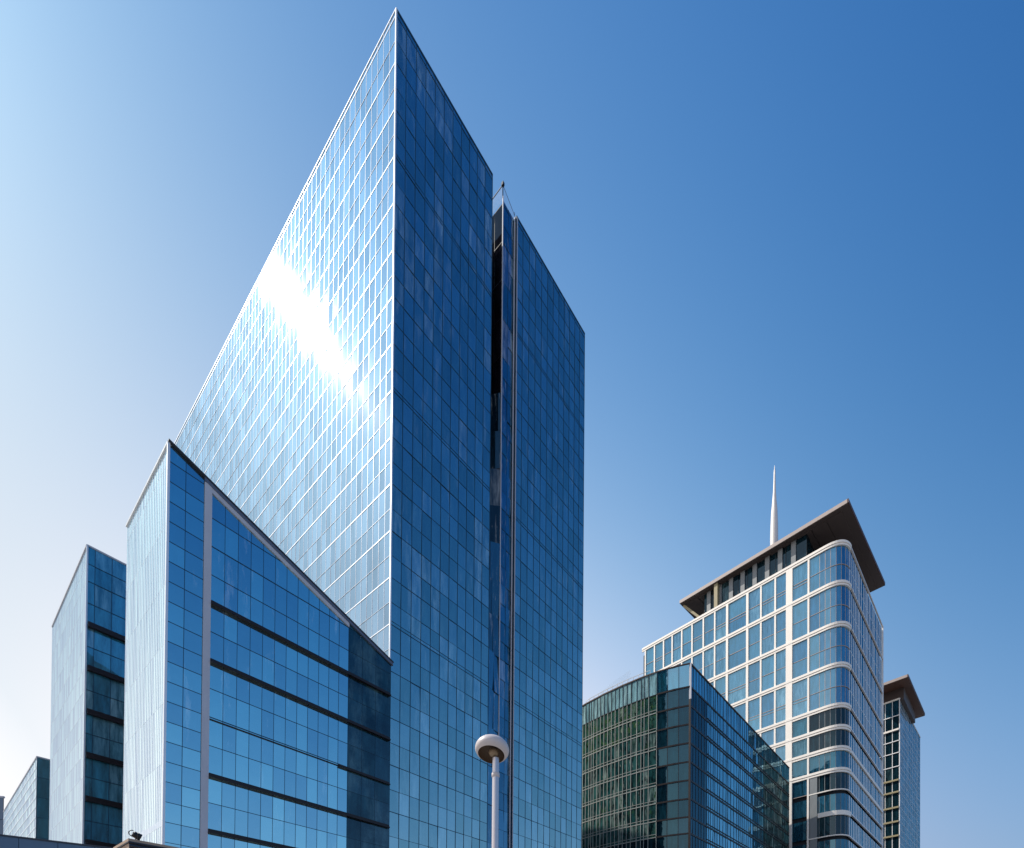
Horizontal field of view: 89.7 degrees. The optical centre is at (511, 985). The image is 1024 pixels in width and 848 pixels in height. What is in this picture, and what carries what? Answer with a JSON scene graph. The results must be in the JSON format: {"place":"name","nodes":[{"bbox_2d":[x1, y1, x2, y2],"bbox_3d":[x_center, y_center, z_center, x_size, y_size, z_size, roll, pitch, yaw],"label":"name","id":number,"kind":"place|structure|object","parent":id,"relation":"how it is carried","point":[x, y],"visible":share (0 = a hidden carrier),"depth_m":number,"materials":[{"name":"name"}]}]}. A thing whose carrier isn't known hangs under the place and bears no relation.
{"place":"outdoors","nodes":[
{"label":"outdoors","id":0,"kind":"place"},
{"bbox_2d":[0,796,4,833],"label":"grey blue block","id":1,"kind":"structure","parent":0,"point":[1,811],"depth_m":95.62,"materials":[{"name":"blue metal"}]},
{"bbox_2d":[0,834,112,847],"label":"panelled wall","id":2,"kind":"structure","parent":0,"point":[8,841],"depth_m":32.41,"materials":[{"name":"metal"}]},
{"bbox_2d":[49,544,125,846],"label":"ledged block","id":3,"kind":"structure","parent":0,"point":[88,626],"depth_m":46.22,"materials":[{"name":"blue glass"}]},
{"bbox_2d":[113,838,178,847],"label":"stone pavilion","id":4,"kind":"structure","parent":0,"point":[130,843],"depth_m":21.45,"materials":[{"name":"stone"}]},
{"bbox_2d":[128,830,141,839],"bbox_3d":[-15.556,-6.206,21.339,0.400,0.401,0.426,0,-1,0],"label":"floodlight","id":5,"kind":"object","parent":4,"relation":"on","point":[136,836],"visible":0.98,"depth_m":21.24,"materials":[{"name":"black metal"}]},
{"bbox_2d":[122,439,393,847],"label":"slant roof block","id":6,"kind":"structure","parent":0,"point":[259,662],"depth_m":36.28,"materials":[{"name":"blue glass"}]},
{"bbox_2d":[174,7,584,847],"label":"glass tower","id":7,"kind":"structure","parent":0,"point":[380,441],"depth_m":54.04,"materials":[{"name":"blue glass"}]},
{"bbox_2d":[0,0,1023,847],"label":"sky","id":8,"kind":"structure","parent":0,"point":[786,235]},
{"bbox_2d":[642,498,884,847],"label":"cream framed tower","id":9,"kind":"structure","parent":0,"point":[779,645],"depth_m":130.45,"materials":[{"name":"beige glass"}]},
{"bbox_2d":[646,646,653,674],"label":"window","id":10,"kind":"structure","parent":9,"relation":"in","point":[650,652],"depth_m":159.72,"materials":[{"name":"blue glass"}]},
{"bbox_2d":[655,642,662,671],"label":"window","id":11,"kind":"structure","parent":9,"relation":"in","point":[659,647],"depth_m":157.44,"materials":[{"name":"blue glass"}]},
{"bbox_2d":[664,637,670,666],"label":"window","id":12,"kind":"structure","parent":9,"relation":"in","point":[667,643],"depth_m":155.34,"materials":[{"name":"blue glass"}]},
{"bbox_2d":[673,631,680,662],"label":"window","id":13,"kind":"structure","parent":9,"relation":"in","point":[677,637],"depth_m":152.89,"materials":[{"name":"blue glass"}]},
{"bbox_2d":[683,626,690,656],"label":"window","id":14,"kind":"structure","parent":9,"relation":"in","point":[686,632],"depth_m":150.52,"materials":[{"name":"blue glass"}]},
{"bbox_2d":[693,653,701,673],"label":"window","id":15,"kind":"structure","parent":9,"relation":"in","point":[697,660],"depth_m":147.86,"materials":[{"name":"blue glass"}]},
{"bbox_2d":[693,619,702,651],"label":"window","id":16,"kind":"structure","parent":9,"relation":"in","point":[697,627],"depth_m":148.08,"materials":[{"name":"blue glass"}]},
{"bbox_2d":[704,613,713,646],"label":"window","id":17,"kind":"structure","parent":9,"relation":"in","point":[709,620],"depth_m":145.61,"materials":[{"name":"blue glass"}]},
{"bbox_2d":[704,647,713,679],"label":"window","id":18,"kind":"structure","parent":9,"relation":"in","point":[709,654],"depth_m":145.47,"materials":[{"name":"blue glass"}]},
{"bbox_2d":[716,606,725,640],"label":"window","id":19,"kind":"structure","parent":9,"relation":"in","point":[720,614],"depth_m":143.07,"materials":[{"name":"blue glass"}]},
{"bbox_2d":[716,641,725,675],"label":"window","id":20,"kind":"structure","parent":9,"relation":"in","point":[720,648],"depth_m":142.97,"materials":[{"name":"blue glass"}]},
{"bbox_2d":[716,676,725,698],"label":"window","id":21,"kind":"structure","parent":9,"relation":"in","point":[720,683],"depth_m":142.55,"materials":[{"name":"blue glass"}]},
{"bbox_2d":[728,631,745,669],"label":"window","id":22,"kind":"structure","parent":9,"relation":"in","point":[737,644],"depth_m":139.55,"materials":[{"name":"blue glass"}]},
{"bbox_2d":[728,667,745,703],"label":"window","id":23,"kind":"structure","parent":9,"relation":"in","point":[736,680],"depth_m":139.48,"materials":[{"name":"blue glass"}]},
{"bbox_2d":[729,595,745,633],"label":"window","id":24,"kind":"structure","parent":9,"relation":"in","point":[737,609],"depth_m":139.65,"materials":[{"name":"blue glass"}]},
{"bbox_2d":[734,703,745,720],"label":"window","id":25,"kind":"structure","parent":9,"relation":"in","point":[741,709],"depth_m":138.33,"materials":[{"name":"blue glass"}]},
{"bbox_2d":[748,661,759,696],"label":"window","id":26,"kind":"structure","parent":9,"relation":"in","point":[754,669],"depth_m":136.12,"materials":[{"name":"blue glass"}]},
{"bbox_2d":[748,697,759,730],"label":"window","id":27,"kind":"structure","parent":9,"relation":"in","point":[754,705],"depth_m":135.95,"materials":[{"name":"blue glass"}]},
{"bbox_2d":[749,587,759,623],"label":"window","id":28,"kind":"structure","parent":9,"relation":"in","point":[754,596],"depth_m":136.35,"materials":[{"name":"blue glass"}]},
{"bbox_2d":[749,624,759,659],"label":"window","id":29,"kind":"structure","parent":9,"relation":"in","point":[754,632],"depth_m":136.22,"materials":[{"name":"blue glass"}]},
{"bbox_2d":[762,580,773,616],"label":"window","id":30,"kind":"structure","parent":9,"relation":"in","point":[767,589],"depth_m":133.72,"materials":[{"name":"blue glass"}]},
{"bbox_2d":[762,617,773,653],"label":"window","id":31,"kind":"structure","parent":9,"relation":"in","point":[768,625],"depth_m":133.65,"materials":[{"name":"blue glass"}]},
{"bbox_2d":[762,654,773,690],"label":"window","id":32,"kind":"structure","parent":9,"relation":"in","point":[767,663],"depth_m":133.55,"materials":[{"name":"blue glass"}]},
{"bbox_2d":[762,692,773,727],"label":"window","id":33,"kind":"structure","parent":9,"relation":"in","point":[767,700],"depth_m":133.42,"materials":[{"name":"blue glass"}]},
{"bbox_2d":[762,729,773,745],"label":"window","id":34,"kind":"structure","parent":9,"relation":"in","point":[768,736],"depth_m":133.13,"materials":[{"name":"blue glass"}]},
{"bbox_2d":[770,466,777,544],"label":"roof spire","id":35,"kind":"structure","parent":9,"relation":"on","point":[774,527],"depth_m":140.57,"materials":[{"name":"white metal"}]},
{"bbox_2d":[776,746,784,760],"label":"window","id":36,"kind":"structure","parent":9,"relation":"in","point":[780,751],"depth_m":130.90,"materials":[{"name":"blue glass"}]},
{"bbox_2d":[776,573,785,609],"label":"window","id":37,"kind":"structure","parent":9,"relation":"in","point":[781,580],"depth_m":131.43,"materials":[{"name":"blue glass"}]},
{"bbox_2d":[776,610,785,647],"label":"window","id":38,"kind":"structure","parent":9,"relation":"in","point":[780,618],"depth_m":131.29,"materials":[{"name":"blue glass"}]},
{"bbox_2d":[776,649,785,685],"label":"window","id":39,"kind":"structure","parent":9,"relation":"in","point":[780,656],"depth_m":131.19,"materials":[{"name":"blue glass"}]},
{"bbox_2d":[776,687,785,722],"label":"window","id":40,"kind":"structure","parent":9,"relation":"in","point":[781,693],"depth_m":131.06,"materials":[{"name":"blue glass"}]},
{"bbox_2d":[776,725,785,742],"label":"window","id":41,"kind":"structure","parent":9,"relation":"in","point":[780,731],"depth_m":131.13,"materials":[{"name":"blue glass"}]},
{"bbox_2d":[792,640,806,678],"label":"window","id":42,"kind":"structure","parent":9,"relation":"in","point":[799,663],"depth_m":127.92,"materials":[{"name":"blue glass"}]},
{"bbox_2d":[792,679,806,716],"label":"window","id":43,"kind":"structure","parent":9,"relation":"in","point":[799,689],"depth_m":127.90,"materials":[{"name":"blue glass"}]},
{"bbox_2d":[792,718,806,737],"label":"window","id":44,"kind":"structure","parent":9,"relation":"in","point":[799,727],"depth_m":127.84,"materials":[{"name":"blue glass"}]},
{"bbox_2d":[792,738,806,757],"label":"window","id":45,"kind":"structure","parent":9,"relation":"in","point":[799,748],"depth_m":127.78,"materials":[{"name":"blue glass"}]},
{"bbox_2d":[792,759,806,778],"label":"window","id":46,"kind":"structure","parent":9,"relation":"in","point":[799,768],"depth_m":127.72,"materials":[{"name":"blue glass"}]},
{"bbox_2d":[792,780,806,798],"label":"window","id":47,"kind":"structure","parent":9,"relation":"in","point":[799,789],"depth_m":127.65,"materials":[{"name":"blue glass"}]},
{"bbox_2d":[792,800,806,847],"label":"lower windows","id":48,"kind":"structure","parent":9,"relation":"in","point":[799,809],"depth_m":127.55,"materials":[{"name":"blue glass"}]},
{"bbox_2d":[793,600,806,639],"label":"window","id":49,"kind":"structure","parent":9,"relation":"in","point":[799,610],"depth_m":128.00,"materials":[{"name":"blue glass"}]},
{"bbox_2d":[793,561,807,600],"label":"window","id":50,"kind":"structure","parent":9,"relation":"in","point":[800,573],"depth_m":128.06,"materials":[{"name":"blue glass"}]},
{"bbox_2d":[880,674,924,847],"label":"narrow glass tower","id":51,"kind":"structure","parent":0,"point":[903,710],"depth_m":173.67,"materials":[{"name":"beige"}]},
{"label":"ground","id":52,"kind":"structure","parent":0,"visible":0},
{"bbox_2d":[3,756,49,839],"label":"glass block","id":53,"kind":"structure","parent":52,"relation":"on","point":[26,812],"depth_m":68.40,"materials":[{"name":"blue glass"}]},
{"bbox_2d":[475,734,508,847],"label":"street lamp","id":54,"kind":"object","parent":52,"relation":"on","point":[493,749],"visible":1,"depth_m":8.98,"materials":[{"name":"metal"}]},
{"bbox_2d":[582,663,789,847],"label":"curved glass office","id":55,"kind":"structure","parent":52,"relation":"on","point":[683,756],"depth_m":91.69,"materials":[{"name":"blue glass"}]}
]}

